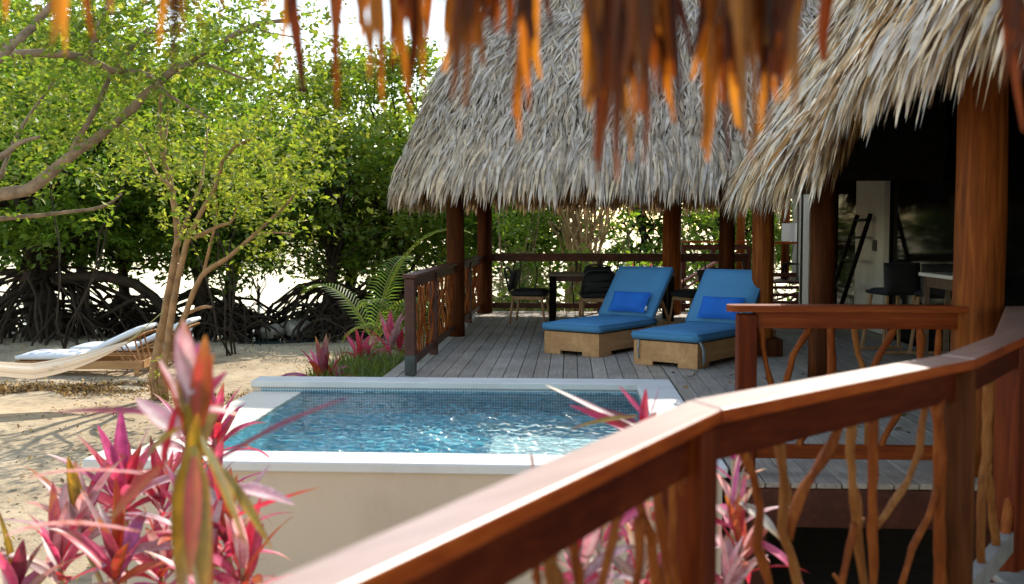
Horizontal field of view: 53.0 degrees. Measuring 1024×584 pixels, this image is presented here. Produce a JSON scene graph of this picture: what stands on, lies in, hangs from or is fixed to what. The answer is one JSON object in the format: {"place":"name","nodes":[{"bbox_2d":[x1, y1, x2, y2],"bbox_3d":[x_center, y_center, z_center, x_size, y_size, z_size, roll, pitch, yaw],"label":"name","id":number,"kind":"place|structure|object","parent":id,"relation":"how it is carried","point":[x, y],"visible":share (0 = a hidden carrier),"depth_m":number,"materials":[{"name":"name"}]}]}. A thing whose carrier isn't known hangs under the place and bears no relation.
{"place":"outdoors","nodes":[
{"label":"outdoors","id":0,"kind":"place"},
{"bbox_2d":[0,333,722,583],"bbox_3d":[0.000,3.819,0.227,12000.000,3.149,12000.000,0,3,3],"label":"sand","id":1,"kind":"structure","parent":0,"point":[43,440],"depth_m":12.60,"materials":[{"name":"beige sand"}]},
{"bbox_2d":[0,1,120,333],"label":"mangrove tree","id":2,"kind":"object","parent":1,"relation":"on","point":[10,8],"visible":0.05,"depth_m":24.85,"materials":[{"name":"green plant"}]},
{"bbox_2d":[0,62,163,348],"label":"sapling","id":3,"kind":"object","parent":1,"relation":"on","point":[75,314],"visible":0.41,"depth_m":18.71,"materials":[{"name":"green plant"}]},
{"bbox_2d":[15,322,157,375],"bbox_3d":[-6.939,0.929,16.787,2.064,0.807,0.760,0,3,-2],"label":"beach lounger","id":4,"kind":"object","parent":1,"relation":"on","point":[137,363],"visible":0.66,"depth_m":16.48,"materials":[{"name":"white wood"}]},
{"bbox_2d":[0,0,204,313],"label":"mangrove tree","id":5,"kind":"object","parent":1,"relation":"on","point":[151,64],"visible":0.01,"depth_m":29.12,"materials":[{"name":"green plant"}]},
{"bbox_2d":[0,14,205,345],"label":"mangrove tree","id":6,"kind":"object","parent":1,"relation":"on","point":[35,240],"visible":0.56,"depth_m":21.72,"materials":[{"name":"green plant"}]},
{"bbox_2d":[3,413,207,583],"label":"cordyline","id":7,"kind":"object","parent":1,"relation":"on","point":[118,455],"visible":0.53,"depth_m":4.40,"materials":[{"name":"pink plant"}]},
{"bbox_2d":[0,475,219,583],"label":"cordyline","id":8,"kind":"object","parent":1,"relation":"on","point":[119,544],"visible":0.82,"depth_m":3.80,"materials":[{"name":"pink plant"}]},
{"bbox_2d":[22,49,240,331],"bbox_3d":[-9.806,-2.230,25.871,5.882,7.249,5.461,0,3,3],"label":"mangrove tree","id":9,"kind":"object","parent":1,"relation":"on","point":[121,264],"visible":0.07,"depth_m":25.89,"materials":[{"name":"green plant"}]},
{"bbox_2d":[70,316,200,359],"bbox_3d":[-6.572,0.859,17.956,2.064,0.807,0.760,0,3,-2],"label":"beach lounger","id":10,"kind":"object","parent":1,"relation":"on","point":[150,339],"visible":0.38,"depth_m":17.64,"materials":[{"name":"white wood"}]},
{"bbox_2d":[5,320,349,583],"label":"cordyline","id":11,"kind":"object","parent":1,"relation":"on","point":[193,414],"visible":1,"depth_m":2.09,"materials":[{"name":"pink plant"}]},
{"bbox_2d":[0,0,356,229],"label":"overhanging tree","id":12,"kind":"object","parent":1,"relation":"on","point":[123,66],"visible":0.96,"depth_m":11.27,"materials":[{"name":"green plant"}]},
{"bbox_2d":[0,271,385,580],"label":"fallen leaves","id":13,"kind":"object","parent":1,"relation":"on","point":[107,386],"depth_m":15.72,"materials":[{"name":"brown plant"}]},
{"bbox_2d":[57,49,333,342],"bbox_3d":[-7.177,-2.089,23.768,5.876,7.035,5.684,0,3,3],"label":"mangrove tree","id":14,"kind":"object","parent":1,"relation":"on","point":[162,242],"visible":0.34,"depth_m":23.00,"materials":[{"name":"green plant"}]},
{"bbox_2d":[89,440,320,583],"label":"cordyline","id":15,"kind":"object","parent":1,"relation":"on","point":[240,554],"visible":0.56,"depth_m":3.48,"materials":[{"name":"pink plant"}]},
{"bbox_2d":[142,383,273,583],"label":"cordyline","id":16,"kind":"object","parent":1,"relation":"on","point":[219,437],"visible":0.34,"depth_m":5.24,"materials":[{"name":"pink plant"}]},
{"bbox_2d":[0,295,425,343],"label":"root tangle","id":17,"kind":"object","parent":1,"relation":"on","point":[333,326],"visible":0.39,"depth_m":23.05,"materials":[{"name":"black plant"}]},
{"bbox_2d":[65,0,378,400],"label":"slender tree","id":18,"kind":"object","parent":1,"relation":"on","point":[158,385],"visible":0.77,"depth_m":13.35,"materials":[{"name":"green plant"}]},
{"bbox_2d":[0,311,163,378],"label":"hammock","id":19,"kind":"object","parent":18,"relation":"hanging from","point":[35,370],"visible":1,"depth_m":13.23,"materials":[{"name":"fabric"}]},
{"bbox_2d":[110,11,333,316],"bbox_3d":[-7.846,-3.131,28.538,6.864,9.033,6.251,0,3,3],"label":"mangrove tree","id":20,"kind":"object","parent":1,"relation":"on","point":[272,76],"visible":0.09,"depth_m":27.87,"materials":[{"name":"green plant"}]},
{"bbox_2d":[109,96,355,355],"bbox_3d":[-5.341,-1.141,18.857,4.598,4.824,2.710,0,3,3],"label":"sapling","id":21,"kind":"object","parent":1,"relation":"on","point":[255,122],"visible":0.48,"depth_m":18.89,"materials":[{"name":"leaf"},{"name":"tan bark"}]},
{"bbox_2d":[205,270,293,333],"bbox_3d":[-6.095,0.246,23.833,1.974,1.539,0.533,-1,4,-23],"label":"fallen branch","id":22,"kind":"object","parent":1,"relation":"on","point":[270,316],"visible":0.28,"depth_m":23.56,"materials":[{"name":"brown wood"}]},
{"bbox_2d":[239,241,292,306],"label":"mangrove tree","id":23,"kind":"object","parent":1,"relation":"on","point":[258,292],"visible":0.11,"depth_m":33.56,"materials":[{"name":"green plant"}]},
{"bbox_2d":[218,69,435,342],"bbox_3d":[-4.313,-1.911,24.670,5.359,6.760,5.090,0,3,3],"label":"mangrove tree","id":24,"kind":"object","parent":1,"relation":"on","point":[331,219],"visible":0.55,"depth_m":24.25,"materials":[{"name":"green plant"}]},
{"bbox_2d":[246,34,412,296],"bbox_3d":[-4.707,-2.808,28.512,6.377,8.617,6.151,0,3,3],"label":"mangrove tree","id":25,"kind":"object","parent":1,"relation":"on","point":[352,282],"visible":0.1,"depth_m":28.16,"materials":[{"name":"green plant"}]},
{"bbox_2d":[275,341,404,376],"bbox_3d":[-1.670,0.988,11.223,1.364,0.735,2.808,0,3,3],"label":"grass bed","id":26,"kind":"object","parent":1,"relation":"on","point":[385,363],"visible":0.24,"depth_m":11.24,"materials":[{"name":"green plant"}]},
{"bbox_2d":[282,333,360,376],"bbox_3d":[-1.844,1.069,10.656,0.889,1.304,0.933,2,4,26],"label":"cordyline","id":27,"kind":"object","parent":26,"relation":"in","point":[319,362],"visible":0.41,"depth_m":10.57,"materials":[{"name":"pink plant"}]},
{"bbox_2d":[342,296,428,357],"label":"palm","id":28,"kind":"object","parent":26,"relation":"in","point":[368,326],"visible":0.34,"depth_m":15.93,"materials":[{"name":"green plant"}]},
{"bbox_2d":[300,228,471,355],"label":"palm","id":29,"kind":"object","parent":26,"relation":"in","point":[385,292],"visible":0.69,"depth_m":18.91,"materials":[{"name":"green plant"}]},
{"bbox_2d":[340,329,386,363],"bbox_3d":[-1.784,1.026,12.106,0.638,1.217,0.579,-2,4,-26],"label":"cordyline","id":30,"kind":"object","parent":1,"relation":"on","point":[363,345],"visible":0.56,"depth_m":12.11,"materials":[{"name":"pink plant"}]},
{"bbox_2d":[364,310,422,355],"bbox_3d":[-1.534,0.897,12.820,0.897,1.388,0.824,-1,4,-17],"label":"cordyline","id":31,"kind":"object","parent":1,"relation":"on","point":[392,333],"visible":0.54,"depth_m":12.72,"materials":[{"name":"pink plant"}]},
{"bbox_2d":[296,36,498,335],"bbox_3d":[-2.562,-2.404,25.007,5.553,7.636,5.596,0,3,3],"label":"mangrove tree","id":32,"kind":"object","parent":1,"relation":"on","point":[393,75],"visible":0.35,"depth_m":24.46,"materials":[{"name":"green plant"}]},
{"bbox_2d":[83,376,727,583],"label":"plunge pool","id":33,"kind":"structure","parent":1,"relation":"on","point":[371,457],"depth_m":7.64,"materials":[{"name":"beige paint"}]},
{"bbox_2d":[373,79,545,313],"bbox_3d":[-1.343,-2.461,28.969,5.930,7.750,5.782,0,3,3],"label":"mangrove tree","id":34,"kind":"object","parent":1,"relation":"on","point":[429,261],"depth_m":28.31,"materials":[{"name":"green plant"}]},
{"bbox_2d":[443,246,580,311],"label":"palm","id":35,"kind":"object","parent":1,"relation":"on","point":[528,286],"visible":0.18,"depth_m":20.02,"materials":[{"name":"green plant"}]},
{"bbox_2d":[426,203,598,310],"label":"mangrove tree","id":36,"kind":"object","parent":1,"relation":"on","point":[470,221],"visible":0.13,"depth_m":23.67,"materials":[{"name":"green plant"}]},
{"bbox_2d":[476,202,562,310],"bbox_3d":[0.162,-0.570,20.756,1.757,3.468,2.318,0,3,3],"label":"shrub","id":37,"kind":"object","parent":1,"relation":"on","point":[506,226],"visible":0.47,"depth_m":20.43,"materials":[{"name":"green plant"}]},
{"bbox_2d":[492,243,609,312],"bbox_3d":[0.696,0.139,19.942,2.632,2.186,1.909,0,3,3],"label":"shrub","id":38,"kind":"object","parent":1,"relation":"on","point":[531,266],"visible":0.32,"depth_m":19.74,"materials":[{"name":"green plant"}]},
{"bbox_2d":[538,196,613,312],"bbox_3d":[1.577,-1.729,21.602,3.950,5.478,4.194,2,4,28],"label":"shrub","id":39,"kind":"object","parent":1,"relation":"on","point":[574,230],"visible":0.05,"depth_m":21.31,"materials":[{"name":"green plant"}]},
{"bbox_2d":[529,449,659,583],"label":"cordyline","id":40,"kind":"object","parent":1,"relation":"on","point":[590,543],"visible":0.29,"depth_m":3.01,"materials":[{"name":"pink plant"}]},
{"bbox_2d":[546,385,659,520],"bbox_3d":[0.338,1.222,3.381,0.311,1.862,0.364,-3,4,-38],"label":"cordyline","id":41,"kind":"object","parent":1,"relation":"on","point":[621,421],"visible":0.6,"depth_m":3.28,"materials":[{"name":"pink plant"}]},
{"bbox_2d":[604,204,662,265],"bbox_3d":[2.917,-0.741,24.043,1.629,3.583,3.086,0,3,3],"label":"shrub","id":42,"kind":"object","parent":1,"relation":"on","point":[630,220],"visible":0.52,"depth_m":24.09,"materials":[{"name":"green plant"}]},
{"bbox_2d":[582,202,710,311],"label":"mangrove tree","id":43,"kind":"object","parent":1,"relation":"on","point":[640,248],"visible":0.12,"depth_m":27.19,"materials":[{"name":"green plant"}]},
{"bbox_2d":[614,246,718,311],"bbox_3d":[3.218,0.051,21.682,2.831,2.109,2.346,0,3,3],"label":"shrub","id":44,"kind":"object","parent":1,"relation":"on","point":[694,267],"visible":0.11,"depth_m":21.69,"materials":[{"name":"green plant"}]},
{"bbox_2d":[383,311,990,583],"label":"deck","id":45,"kind":"structure","parent":1,"relation":"on","point":[495,344],"depth_m":10.00,"materials":[{"name":"weathered grey wood"}]},
{"bbox_2d":[402,256,482,375],"bbox_3d":[-0.775,0.101,13.637,0.135,0.980,7.520,0,3,3],"label":"railing","id":46,"kind":"object","parent":45,"relation":"on","point":[437,333],"visible":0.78,"depth_m":11.55,"materials":[{"name":"wood"}]},
{"bbox_2d":[504,267,548,322],"bbox_3d":[0.233,0.042,15.770,0.673,0.848,0.554,1,3,12],"label":"dining chair","id":47,"kind":"object","parent":45,"relation":"on","point":[519,294],"visible":0.99,"depth_m":15.57,"materials":[{"name":"black fabric"}]},
{"bbox_2d":[578,269,614,316],"bbox_3d":[1.278,0.071,15.284,0.554,0.848,0.673,0,3,0],"label":"dining chair","id":48,"kind":"object","parent":45,"relation":"on","point":[596,283],"visible":0.76,"depth_m":15.04,"materials":[{"name":"black fabric"}]},
{"bbox_2d":[583,264,611,315],"bbox_3d":[1.423,-0.029,16.974,0.554,0.848,0.673,0,3,3],"label":"dining chair","id":49,"kind":"object","parent":45,"relation":"on","point":[587,267],"visible":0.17,"depth_m":17.10,"materials":[{"name":"black fabric"}]},
{"bbox_2d":[385,0,819,337],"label":"pavilion","id":50,"kind":"structure","parent":45,"relation":"on","point":[457,157],"depth_m":12.87,"materials":[{"name":"beige wicker"}]},
{"bbox_2d":[548,272,675,321],"bbox_3d":[1.544,0.072,16.121,1.950,0.742,0.955,0,3,3],"label":"dining table","id":51,"kind":"object","parent":45,"relation":"on","point":[554,277],"visible":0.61,"depth_m":15.73,"materials":[{"name":"black wood"}]},
{"bbox_2d":[542,266,683,356],"bbox_3d":[1.259,0.190,12.342,0.780,0.955,2.010,3,4,37],"label":"sun lounger","id":52,"kind":"object","parent":45,"relation":"on","point":[633,300],"visible":0.97,"depth_m":12.19,"materials":[{"name":"blue fabric"}]},
{"bbox_2d":[492,253,748,312],"bbox_3d":[1.808,-0.152,17.564,4.400,1.018,0.128,0,3,3],"label":"railing","id":53,"kind":"object","parent":45,"relation":"on","point":[599,258],"visible":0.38,"depth_m":17.54,"materials":[{"name":"brown wood"}]},
{"bbox_2d":[669,268,720,320],"bbox_3d":[2.792,0.060,15.470,0.673,0.848,0.554,-2,4,-25],"label":"dining chair","id":54,"kind":"object","parent":45,"relation":"on","point":[684,294],"visible":0.31,"depth_m":15.41,"materials":[{"name":"black fabric"}]},
{"bbox_2d":[631,269,775,368],"bbox_3d":[2.180,0.249,11.353,0.801,0.955,2.012,3,4,37],"label":"sun lounger","id":55,"kind":"object","parent":45,"relation":"on","point":[703,336],"visible":0.79,"depth_m":10.93,"materials":[{"name":"blue fabric"}]},
{"bbox_2d":[681,194,800,311],"bbox_3d":[6.096,-1.132,21.139,6.252,4.150,5.833,0,3,3],"label":"neighbour porch","id":56,"kind":"object","parent":45,"relation":"on","point":[742,247],"visible":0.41,"depth_m":20.75,"materials":[{"name":"black paint"}]},
{"bbox_2d":[671,371,909,433],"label":"fallen leaves","id":57,"kind":"object","parent":45,"relation":"on","point":[686,386],"visible":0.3,"depth_m":8.98,"materials":[{"name":"brown plant"}]},
{"bbox_2d":[726,304,968,471],"bbox_3d":[1.929,0.561,5.963,1.365,0.972,0.150,0,3,3],"label":"railing","id":58,"kind":"object","parent":45,"relation":"on","point":[854,318],"visible":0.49,"depth_m":5.93,"materials":[{"name":"brown wood"}]},
{"bbox_2d":[835,213,872,330],"bbox_3d":[4.727,-0.284,14.576,0.521,1.653,0.810,0,3,3],"label":"towel ladder","id":59,"kind":"object","parent":45,"relation":"on","point":[854,261],"visible":0.69,"depth_m":14.24,"materials":[{"name":"black wood"}]},
{"bbox_2d":[717,0,1023,477],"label":"villa","id":60,"kind":"object","parent":45,"relation":"on","point":[903,127],"visible":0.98,"depth_m":8.19,"materials":[{"name":"beige wood"}]},
{"bbox_2d":[3,0,1023,182],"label":"porch roof","id":61,"kind":"structure","parent":60,"relation":"attached to","point":[620,39],"depth_m":1.46,"materials":[{"name":"brown wicker"}]},
{"bbox_2d":[835,181,856,303],"bbox_3d":[5.221,-0.821,15.914,0.050,2.530,1.480,0,3,3],"label":"sliding door","id":62,"kind":"structure","parent":60,"relation":"in","point":[846,190],"depth_m":16.08,"materials":[{"name":"black wood"}]},
{"bbox_2d":[887,128,956,351],"bbox_3d":[5.019,-0.612,12.400,0.050,2.530,2.828,0,3,3],"label":"sliding door","id":63,"kind":"structure","parent":60,"relation":"in","point":[922,213],"depth_m":12.45,"materials":[{"name":"black glass"}]},
{"bbox_2d":[1004,110,1023,309],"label":"sliding door","id":64,"kind":"structure","parent":60,"relation":"in","point":[1014,269],"depth_m":9.93,"materials":[{"name":"black wood"}]},
{"bbox_2d":[860,262,920,353],"bbox_3d":[4.415,0.172,11.918,0.540,1.040,0.500,-1,3,-11],"label":"bar stool","id":65,"kind":"object","parent":45,"relation":"on","point":[902,279],"visible":0.85,"depth_m":11.69,"materials":[{"name":"black fabric"}]},
{"bbox_2d":[907,264,952,358],"bbox_3d":[4.737,0.203,11.406,0.540,1.040,0.500,1,3,9],"label":"bar stool","id":66,"kind":"object","parent":45,"relation":"on","point":[935,293],"visible":0.37,"depth_m":11.20,"materials":[{"name":"black fabric"}]},
{"bbox_2d":[918,272,952,357],"bbox_3d":[4.598,0.291,10.690,0.340,0.950,1.200,0,3,3],"label":"bar table","id":67,"kind":"object","parent":45,"relation":"on","point":[941,280],"visible":0.36,"depth_m":11.14,"materials":[{"name":"wood"}]},
{"bbox_2d":[639,198,792,286],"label":"mangrove tree","id":68,"kind":"object","parent":1,"relation":"on","point":[714,228],"visible":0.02,"depth_m":27.08,"materials":[{"name":"green plant"}]},
{"bbox_2d":[716,455,806,583],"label":"cordyline","id":69,"kind":"object","parent":1,"relation":"on","point":[734,556],"visible":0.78,"depth_m":3.50,"materials":[{"name":"pink plant"}]},
{"bbox_2d":[735,203,798,300],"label":"mangrove tree","id":70,"kind":"object","parent":1,"relation":"on","point":[789,290],"visible":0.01,"depth_m":28.23,"materials":[{"name":"green plant"}]},
{"bbox_2d":[773,205,792,300],"bbox_3d":[6.960,-0.686,26.299,1.473,3.670,2.311,1,4,22],"label":"shrub","id":71,"kind":"object","parent":1,"relation":"on","point":[776,231],"visible":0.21,"depth_m":26.19,"materials":[{"name":"green plant"}]},
{"bbox_2d":[0,0,791,230],"label":"sky","id":72,"kind":"structure","parent":0,"point":[352,30],"materials":[{"name":"white"}]},
{"bbox_2d":[0,231,798,343],"bbox_3d":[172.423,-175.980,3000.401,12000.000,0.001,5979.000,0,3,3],"label":"lagoon water","id":73,"kind":"structure","parent":0,"point":[274,290],"depth_m":45.54,"materials":[{"name":"white liquid"}]},
{"bbox_2d":[259,323,284,338],"bbox_3d":[-5.416,0.891,23.154,0.587,0.361,0.511,0,3,3],"label":"rock","id":74,"kind":"object","parent":73,"relation":"on","point":[281,330],"visible":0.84,"depth_m":23.05,"materials":[{"name":"grey stone"}]},
{"bbox_2d":[280,318,309,337],"bbox_3d":[-4.963,0.838,23.686,0.762,0.455,0.753,-2,4,-30],"label":"rock","id":75,"kind":"object","parent":73,"relation":"on","point":[291,324],"visible":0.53,"depth_m":23.37,"materials":[{"name":"grey stone"}]},
{"bbox_2d":[681,206,718,309],"bbox_3d":[4.197,-0.595,23.504,1.670,3.363,2.264,0,3,3],"label":"shrub","id":76,"kind":"object","parent":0,"point":[708,219],"visible":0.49,"depth_m":23.05,"materials":[{"name":"green plant"}]},
{"bbox_2d":[781,263,798,279],"bbox_3d":[5.861,-0.430,21.512,0.360,0.345,0.340,0,3,3],"label":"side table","id":77,"kind":"object","parent":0,"point":[785,264],"visible":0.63,"depth_m":21.36,"materials":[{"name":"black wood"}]},
{"bbox_2d":[781,223,796,262],"bbox_3d":[5.805,-1.018,21.480,0.326,0.833,0.326,0,3,3],"label":"table lamp","id":78,"kind":"object","parent":77,"relation":"on","point":[789,232],"visible":0.93,"depth_m":21.34,"materials":[{"name":"white fabric"}]},
{"bbox_2d":[678,393,990,583],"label":"shaded soil","id":79,"kind":"structure","parent":0,"point":[819,553],"depth_m":6.96,"materials":[{"name":"black soil"}]},
{"bbox_2d":[988,570,1023,583],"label":"porch floor","id":80,"kind":"structure","parent":0,"point":[1008,578],"depth_m":4.17,"materials":[{"name":"grey wood"}]},
{"bbox_2d":[265,306,1023,583],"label":"railing","id":81,"kind":"object","parent":80,"relation":"on","point":[513,528],"visible":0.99,"depth_m":2.53,"materials":[{"name":"brown wood"}]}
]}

